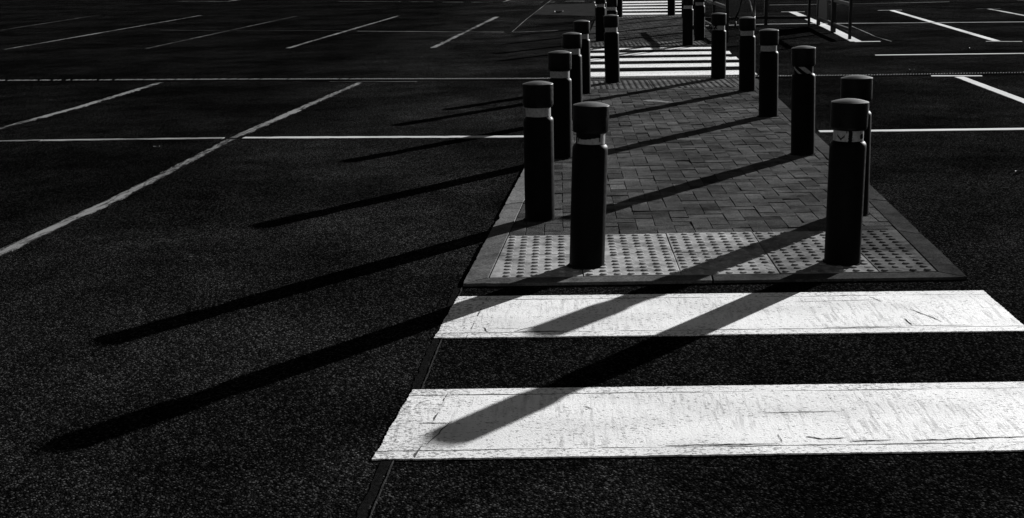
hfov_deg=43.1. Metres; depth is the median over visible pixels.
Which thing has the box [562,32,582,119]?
bollard
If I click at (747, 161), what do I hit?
block paving
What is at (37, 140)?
road marking
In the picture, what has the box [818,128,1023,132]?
road marking
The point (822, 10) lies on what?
trolley bay
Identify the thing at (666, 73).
zebra stripe
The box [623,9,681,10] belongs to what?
zebra stripe
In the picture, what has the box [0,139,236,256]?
road marking
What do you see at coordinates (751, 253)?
tactile paving
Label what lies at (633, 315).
zebra stripe
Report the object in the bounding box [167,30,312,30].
road marking
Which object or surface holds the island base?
on the ground
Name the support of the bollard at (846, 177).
on the island base
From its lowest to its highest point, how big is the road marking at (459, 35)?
0.006 m
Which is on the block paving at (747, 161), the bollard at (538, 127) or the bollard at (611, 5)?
the bollard at (538, 127)
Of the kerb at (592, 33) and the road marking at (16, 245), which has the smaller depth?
the road marking at (16, 245)
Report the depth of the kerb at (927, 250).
5.96 m
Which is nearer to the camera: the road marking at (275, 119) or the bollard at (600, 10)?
the road marking at (275, 119)
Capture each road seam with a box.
[357,285,459,517]
[369,285,462,517]
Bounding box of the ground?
[0,0,1023,517]
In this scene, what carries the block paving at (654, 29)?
on the island base
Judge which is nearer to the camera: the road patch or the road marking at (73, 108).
the road marking at (73, 108)
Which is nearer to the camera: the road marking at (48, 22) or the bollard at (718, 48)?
the bollard at (718, 48)
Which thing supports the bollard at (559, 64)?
on the block paving at (747, 161)
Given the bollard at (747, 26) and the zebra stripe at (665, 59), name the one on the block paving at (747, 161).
the bollard at (747, 26)
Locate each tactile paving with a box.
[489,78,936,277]
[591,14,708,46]
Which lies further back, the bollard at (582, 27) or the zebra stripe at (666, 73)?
the zebra stripe at (666, 73)
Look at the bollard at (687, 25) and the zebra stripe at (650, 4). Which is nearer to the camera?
the bollard at (687, 25)
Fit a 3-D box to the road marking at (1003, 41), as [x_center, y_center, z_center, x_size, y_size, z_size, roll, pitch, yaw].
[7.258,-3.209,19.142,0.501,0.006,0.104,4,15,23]
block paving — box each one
[509,87,894,235]
[593,17,706,42]
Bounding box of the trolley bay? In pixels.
[705,0,852,42]
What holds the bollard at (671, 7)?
on the island base
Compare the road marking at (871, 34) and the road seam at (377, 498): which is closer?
the road seam at (377, 498)
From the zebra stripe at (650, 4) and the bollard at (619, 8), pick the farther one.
the zebra stripe at (650, 4)
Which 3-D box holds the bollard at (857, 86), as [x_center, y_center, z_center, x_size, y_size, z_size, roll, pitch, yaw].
[1.881,-0.583,7.124,0.184,0.850,0.186,-1,13,2]
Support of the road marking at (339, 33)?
on the ground
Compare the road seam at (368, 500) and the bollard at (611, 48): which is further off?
the bollard at (611, 48)
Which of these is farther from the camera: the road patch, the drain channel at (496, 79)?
the road patch
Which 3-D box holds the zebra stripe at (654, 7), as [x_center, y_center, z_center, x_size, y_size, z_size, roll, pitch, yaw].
[3.295,-6.399,33.018,2.714,0.006,0.848,4,14,21]
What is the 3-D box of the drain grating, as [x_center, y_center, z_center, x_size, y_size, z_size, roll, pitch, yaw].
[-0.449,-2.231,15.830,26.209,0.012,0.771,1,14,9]
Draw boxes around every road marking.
[0,15,96,30]
[0,82,163,129]
[0,139,42,141]
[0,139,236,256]
[2,15,201,49]
[39,137,224,141]
[144,16,296,48]
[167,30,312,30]
[229,82,363,137]
[241,135,523,138]
[287,16,397,47]
[330,81,416,81]
[344,1,400,1]
[359,31,448,31]
[430,17,497,47]
[729,22,988,25]
[790,12,859,41]
[795,2,925,4]
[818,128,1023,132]
[852,26,892,41]
[875,53,1023,55]
[889,10,998,40]
[931,75,981,76]
[955,77,1023,103]
[986,41,1021,41]
[989,9,1023,15]
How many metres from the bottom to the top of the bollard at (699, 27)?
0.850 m
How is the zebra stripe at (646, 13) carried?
on the ground
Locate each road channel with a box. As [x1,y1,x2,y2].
[505,0,549,31]
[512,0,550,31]
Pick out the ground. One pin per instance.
(262, 354)
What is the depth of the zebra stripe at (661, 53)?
18.49 m
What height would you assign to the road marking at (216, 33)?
0.006 m
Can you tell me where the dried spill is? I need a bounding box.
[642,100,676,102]
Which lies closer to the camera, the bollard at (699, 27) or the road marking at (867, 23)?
the bollard at (699, 27)
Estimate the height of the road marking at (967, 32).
0.006 m
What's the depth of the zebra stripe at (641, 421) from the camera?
4.13 m
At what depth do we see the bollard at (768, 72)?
11.26 m
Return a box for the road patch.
[534,3,594,15]
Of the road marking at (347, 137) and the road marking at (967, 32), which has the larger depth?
the road marking at (967, 32)
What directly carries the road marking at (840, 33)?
on the ground
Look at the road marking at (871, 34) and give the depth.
21.26 m
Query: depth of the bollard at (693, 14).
22.89 m
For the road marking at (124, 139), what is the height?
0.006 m
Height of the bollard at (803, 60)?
0.850 m
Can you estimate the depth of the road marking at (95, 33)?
27.09 m
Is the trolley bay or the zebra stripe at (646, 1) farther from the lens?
the zebra stripe at (646, 1)
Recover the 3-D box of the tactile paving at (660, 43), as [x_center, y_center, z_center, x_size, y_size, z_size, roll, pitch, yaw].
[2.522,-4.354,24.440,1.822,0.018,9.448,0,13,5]
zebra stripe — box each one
[372,382,1023,460]
[434,290,1023,338]
[590,47,710,50]
[590,51,730,55]
[590,57,738,61]
[591,63,738,68]
[591,70,756,76]
[594,1,681,3]
[595,3,681,5]
[623,6,681,7]
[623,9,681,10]
[623,13,680,14]
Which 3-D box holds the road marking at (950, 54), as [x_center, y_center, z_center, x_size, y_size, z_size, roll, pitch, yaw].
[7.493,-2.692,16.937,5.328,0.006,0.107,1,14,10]
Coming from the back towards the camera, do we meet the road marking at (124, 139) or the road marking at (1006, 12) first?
the road marking at (1006, 12)
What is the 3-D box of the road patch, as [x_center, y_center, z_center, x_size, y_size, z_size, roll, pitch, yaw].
[1.357,-6.330,32.923,1.494,0.001,7.203,-1,13,4]
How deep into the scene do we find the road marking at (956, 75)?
14.45 m
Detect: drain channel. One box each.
[0,73,1023,81]
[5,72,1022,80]
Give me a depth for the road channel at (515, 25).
29.45 m
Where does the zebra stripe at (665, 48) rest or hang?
on the ground
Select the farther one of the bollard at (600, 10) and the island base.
the bollard at (600, 10)
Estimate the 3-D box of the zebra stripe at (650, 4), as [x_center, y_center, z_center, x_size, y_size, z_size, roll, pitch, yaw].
[3.430,-6.811,34.738,2.688,0.006,0.771,3,14,17]
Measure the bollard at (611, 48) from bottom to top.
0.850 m
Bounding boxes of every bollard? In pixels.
[522,81,556,221]
[548,50,571,159]
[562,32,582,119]
[567,101,608,270]
[574,20,591,93]
[595,0,605,40]
[603,14,620,82]
[606,0,617,31]
[616,0,622,16]
[668,0,674,15]
[682,0,693,45]
[693,0,695,31]
[694,0,704,39]
[710,13,726,78]
[737,16,755,91]
[758,28,778,116]
[789,46,815,155]
[822,98,868,266]
[840,75,872,216]
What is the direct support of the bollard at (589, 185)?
on the tactile paving at (751, 253)
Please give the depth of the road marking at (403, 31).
25.34 m
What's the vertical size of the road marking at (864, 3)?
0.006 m
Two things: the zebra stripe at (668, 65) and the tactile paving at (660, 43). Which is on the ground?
the zebra stripe at (668, 65)
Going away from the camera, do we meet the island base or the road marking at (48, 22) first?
the island base
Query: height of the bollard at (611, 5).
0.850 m
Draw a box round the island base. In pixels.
[489,85,895,281]
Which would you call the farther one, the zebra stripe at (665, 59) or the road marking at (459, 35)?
the road marking at (459, 35)
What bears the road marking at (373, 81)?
on the ground
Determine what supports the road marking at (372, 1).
on the ground
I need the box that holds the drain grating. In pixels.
[0,72,1023,80]
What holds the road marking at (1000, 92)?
on the ground
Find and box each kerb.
[463,77,966,286]
[589,14,710,47]
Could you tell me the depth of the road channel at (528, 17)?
28.79 m

